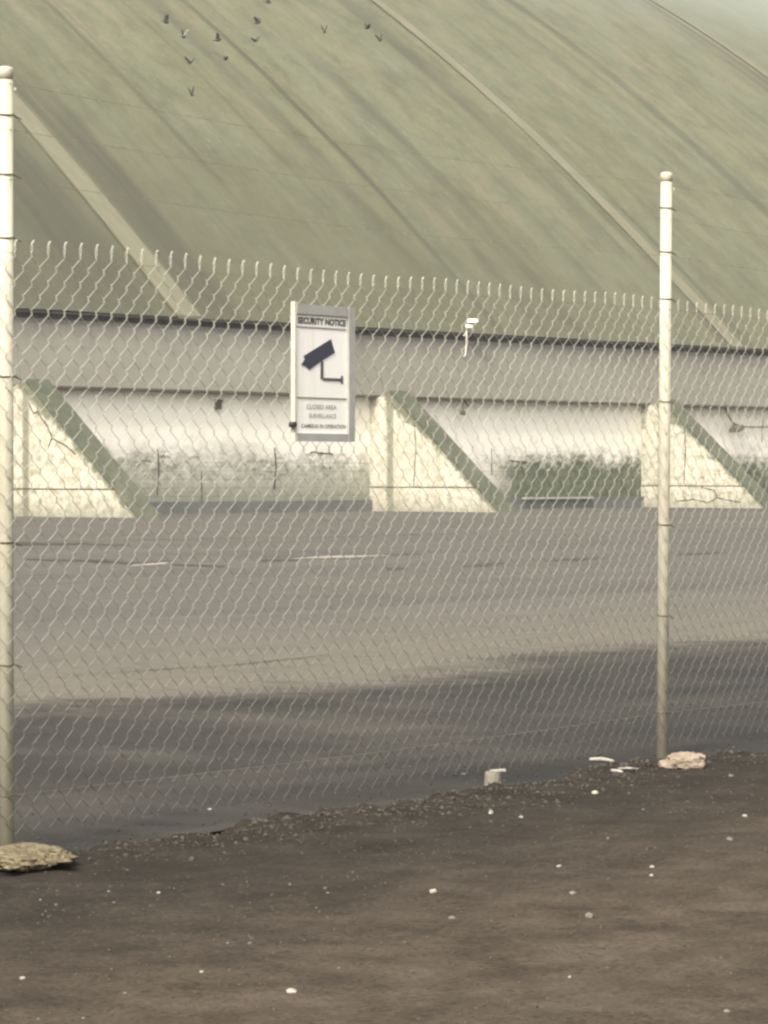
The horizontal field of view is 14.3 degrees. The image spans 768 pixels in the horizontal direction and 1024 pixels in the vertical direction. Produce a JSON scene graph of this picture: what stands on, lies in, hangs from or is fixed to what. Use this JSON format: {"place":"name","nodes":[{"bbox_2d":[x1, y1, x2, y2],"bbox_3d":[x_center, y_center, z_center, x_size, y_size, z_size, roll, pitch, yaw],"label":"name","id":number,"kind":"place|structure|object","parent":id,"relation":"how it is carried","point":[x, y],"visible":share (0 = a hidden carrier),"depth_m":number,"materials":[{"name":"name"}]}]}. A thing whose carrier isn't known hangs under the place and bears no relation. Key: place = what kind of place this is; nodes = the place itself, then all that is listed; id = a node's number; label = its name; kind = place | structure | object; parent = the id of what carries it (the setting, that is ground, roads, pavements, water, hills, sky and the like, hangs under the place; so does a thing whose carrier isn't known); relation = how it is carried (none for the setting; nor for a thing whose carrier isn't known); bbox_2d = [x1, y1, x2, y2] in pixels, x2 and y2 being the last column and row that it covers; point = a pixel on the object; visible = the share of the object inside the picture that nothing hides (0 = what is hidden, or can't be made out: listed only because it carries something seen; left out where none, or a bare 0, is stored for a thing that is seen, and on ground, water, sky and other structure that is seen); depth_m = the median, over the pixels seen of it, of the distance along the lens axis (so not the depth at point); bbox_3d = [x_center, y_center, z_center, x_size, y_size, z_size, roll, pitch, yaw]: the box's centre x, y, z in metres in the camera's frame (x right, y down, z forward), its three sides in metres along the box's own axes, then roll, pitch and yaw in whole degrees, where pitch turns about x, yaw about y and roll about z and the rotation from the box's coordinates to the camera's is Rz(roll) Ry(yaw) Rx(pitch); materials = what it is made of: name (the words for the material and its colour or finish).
{"place":"outdoors","nodes":[
{"label":"outdoors","id":0,"kind":"place"},
{"bbox_2d":[161,14,168,23],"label":"pigeon","id":1,"kind":"object","parent":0,"point":[166,18],"visible":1,"depth_m":106.20,"materials":[{"name":"grey"}]},
{"bbox_2d":[181,29,187,37],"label":"pigeon","id":2,"kind":"object","parent":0,"point":[183,35],"visible":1,"depth_m":105.73,"materials":[{"name":"grey"}]},
{"bbox_2d":[185,57,195,63],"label":"pigeon","id":3,"kind":"object","parent":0,"point":[188,60],"visible":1,"depth_m":103.97,"materials":[{"name":"grey"}]},
{"bbox_2d":[213,33,221,41],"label":"pigeon","id":4,"kind":"object","parent":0,"point":[217,38],"visible":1,"depth_m":107.22,"materials":[{"name":"grey"}]},
{"bbox_2d":[253,16,261,23],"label":"pigeon","id":5,"kind":"object","parent":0,"point":[257,21],"visible":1,"depth_m":111.05,"materials":[{"name":"grey"}]},
{"bbox_2d":[0,749,767,1023],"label":"soil bank","id":6,"kind":"structure","parent":0,"point":[211,1001],"depth_m":8.28,"materials":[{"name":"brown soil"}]},
{"bbox_2d":[0,842,79,871],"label":"concrete lump","id":7,"kind":"object","parent":6,"relation":"on","point":[24,857],"visible":1,"depth_m":9.28,"materials":[{"name":"beige concrete"}]},
{"bbox_2d":[286,988,296,992],"bbox_3d":[-0.213,1.106,7.083,0.024,0.017,0.022,0,1,-1],"label":"stone chip","id":8,"kind":"object","parent":6,"relation":"on","point":[291,990],"visible":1,"depth_m":7.08,"materials":[{"name":"white stone"}]},
{"bbox_2d":[0,66,767,846],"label":"chain link fence","id":9,"kind":"object","parent":6,"relation":"on","point":[8,458],"visible":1,"depth_m":10.99,"materials":[{"name":"metal"}]},
{"bbox_2d":[288,301,360,441],"bbox_3d":[-0.216,-0.492,10.878,0.040,0.492,0.402,1,1,35],"label":"security sign","id":10,"kind":"object","parent":9,"relation":"attached to","point":[322,373],"visible":1,"depth_m":10.87,"materials":[{"name":"white metal"}]},
{"bbox_2d":[484,769,505,785],"bbox_3d":[0.421,1.042,11.762,0.081,0.118,0.073,1,1,41],"label":"post stub","id":11,"kind":"object","parent":6,"relation":"on","point":[492,775],"visible":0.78,"depth_m":11.74,"materials":[{"name":"concrete"}]},
{"bbox_2d":[585,912,593,917],"bbox_3d":[0.554,1.090,8.282,0.024,0.022,0.028,0,1,16],"label":"stone chip","id":12,"kind":"object","parent":6,"relation":"on","point":[588,915],"visible":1,"depth_m":8.27,"materials":[{"name":"beige stone"}]},
{"bbox_2d":[610,769,622,772],"bbox_3d":[0.923,1.028,12.188,0.014,0.016,0.094,0,1,-23],"label":"twig","id":13,"kind":"object","parent":6,"relation":"on","point":[616,770],"visible":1,"depth_m":12.18,"materials":[{"name":"beige wood"}]},
{"bbox_2d":[618,767,638,769],"bbox_3d":[1.000,1.025,12.271,0.070,0.025,0.144,1,1,41],"label":"twig","id":14,"kind":"object","parent":6,"relation":"on","point":[629,768],"visible":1,"depth_m":12.22,"materials":[{"name":"beige wood"}]},
{"bbox_2d":[658,751,705,768],"bbox_3d":[1.203,1.008,12.418,0.187,0.073,0.129,0,1,-5],"label":"broken block","id":15,"kind":"object","parent":6,"relation":"on","point":[682,760],"depth_m":12.37,"materials":[{"name":"concrete"}]},
{"bbox_2d":[14,585,767,851],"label":"asphalt lane","id":16,"kind":"structure","parent":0,"point":[189,818],"depth_m":16.07,"materials":[{"name":"grey asphalt"}]},
{"bbox_2d":[102,651,352,673],"bbox_3d":[-0.907,0.955,19.453,0.228,0.001,3.046,0,1,33],"label":"pavement joint","id":17,"kind":"object","parent":16,"relation":"on","point":[200,667],"visible":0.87,"depth_m":18.98,"materials":[{"name":"grey concrete"}]},
{"bbox_2d":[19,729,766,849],"bbox_3d":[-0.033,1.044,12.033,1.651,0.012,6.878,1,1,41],"label":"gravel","id":18,"kind":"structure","parent":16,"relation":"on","point":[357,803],"depth_m":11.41,"materials":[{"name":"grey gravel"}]},
{"bbox_2d":[589,757,613,761],"bbox_3d":[0.910,1.027,12.730,0.130,0.017,0.050,1,1,41],"label":"twig","id":19,"kind":"object","parent":16,"relation":"on","point":[600,759],"visible":0.95,"depth_m":12.75,"materials":[{"name":"beige wood"}]},
{"bbox_2d":[14,507,767,851],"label":"asphalt yard","id":20,"kind":"structure","parent":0,"point":[242,525],"depth_m":43.59,"materials":[{"name":"grey asphalt"}]},
{"bbox_2d":[16,542,85,545],"bbox_3d":[-5.735,0.547,52.339,1.214,0.001,2.629,0,1,0],"label":"pavement joint","id":21,"kind":"object","parent":20,"relation":"on","point":[26,543],"visible":0.77,"depth_m":52.81,"materials":[{"name":"grey concrete"}]},
{"bbox_2d":[26,559,171,564],"bbox_3d":[-3.630,0.673,42.157,1.530,0.001,3.315,-1,1,-35],"label":"pavement joint","id":22,"kind":"object","parent":20,"relation":"on","point":[111,561],"visible":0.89,"depth_m":41.95,"materials":[{"name":"grey concrete"}]},
{"bbox_2d":[82,543,127,545],"bbox_3d":[-4.720,0.552,51.993,0.720,0.001,1.910,0,1,-31],"label":"pavement joint","id":23,"kind":"object","parent":20,"relation":"on","point":[107,544],"visible":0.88,"depth_m":52.06,"materials":[{"name":"black asphalt"}]},
{"bbox_2d":[131,562,168,565],"bbox_3d":[-3.081,0.689,40.581,0.333,0.001,2.079,0,1,15],"label":"joint lip","id":24,"kind":"object","parent":20,"relation":"on","point":[159,563],"visible":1,"depth_m":40.43,"materials":[{"name":"beige concrete"}]},
{"bbox_2d":[172,564,223,566],"bbox_3d":[-2.445,0.698,40.171,0.463,0.001,1.575,-1,1,-42],"label":"pavement joint","id":25,"kind":"object","parent":20,"relation":"on","point":[198,565],"visible":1,"depth_m":40.12,"materials":[{"name":"grey concrete"}]},
{"bbox_2d":[260,559,296,561],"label":"pavement joint","id":26,"kind":"object","parent":20,"relation":"on","point":[265,560],"visible":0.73,"depth_m":42.44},
{"bbox_2d":[291,555,387,558],"bbox_3d":[-0.693,0.645,44.132,0.732,0.001,2.511,0,1,26],"label":"joint lip","id":27,"kind":"object","parent":20,"relation":"on","point":[339,557],"visible":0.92,"depth_m":44.35,"materials":[{"name":"grey concrete"}]},
{"bbox_2d":[0,0,767,517],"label":"storage hall","id":28,"kind":"structure","parent":20,"relation":"on","point":[642,94],"depth_m":107.00,"materials":[{"name":"metal"}]},
{"bbox_2d":[214,399,222,408],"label":"bulkhead box","id":29,"kind":"object","parent":28,"relation":"attached to","point":[218,403],"visible":0.89,"depth_m":93.76,"materials":[{"name":"grey metal"}]},
{"bbox_2d":[460,400,468,414],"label":"security camera","id":30,"kind":"object","parent":28,"relation":"attached to","point":[462,412],"depth_m":102.31,"materials":[{"name":"grey metal"}]},
{"bbox_2d":[463,319,477,356],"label":"floodlight","id":31,"kind":"object","parent":28,"relation":"attached to","point":[470,321],"visible":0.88,"depth_m":102.56,"materials":[{"name":"white metal"}]},
{"bbox_2d":[725,408,767,432],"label":"wall lamp","id":32,"kind":"object","parent":28,"relation":"attached to","point":[732,428],"visible":0.86,"depth_m":114.15,"materials":[{"name":"metal"}]},
{"bbox_2d":[387,567,406,569],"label":"pavement joint","id":33,"kind":"object","parent":20,"relation":"on","point":[397,568],"visible":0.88,"depth_m":38.85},
{"bbox_2d":[384,554,425,554],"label":"pavement joint","id":34,"kind":"object","parent":20,"relation":"on","point":[404,554],"visible":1,"depth_m":45.60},
{"bbox_2d":[462,563,504,566],"bbox_3d":[1.325,0.695,40.462,0.326,0.001,2.011,0,1,13],"label":"pavement joint","id":35,"kind":"object","parent":20,"relation":"on","point":[486,564],"visible":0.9,"depth_m":40.56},
{"bbox_2d":[544,558,603,561],"bbox_3d":[2.668,0.665,42.841,0.468,0.001,2.005,0,1,20],"label":"pavement joint","id":36,"kind":"object","parent":20,"relation":"on","point":[579,559],"visible":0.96,"depth_m":42.94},
{"bbox_2d":[678,552,723,554],"bbox_3d":[4.822,0.623,46.247,0.497,0.001,1.849,1,1,36],"label":"pavement joint","id":37,"kind":"object","parent":20,"relation":"on","point":[704,553],"visible":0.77,"depth_m":46.17,"materials":[{"name":"grey asphalt"}]},
{"bbox_2d":[14,652,767,781],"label":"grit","id":38,"kind":"object","parent":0,"point":[468,725],"visible":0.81,"depth_m":14.26,"materials":[{"name":"grey gravel"}]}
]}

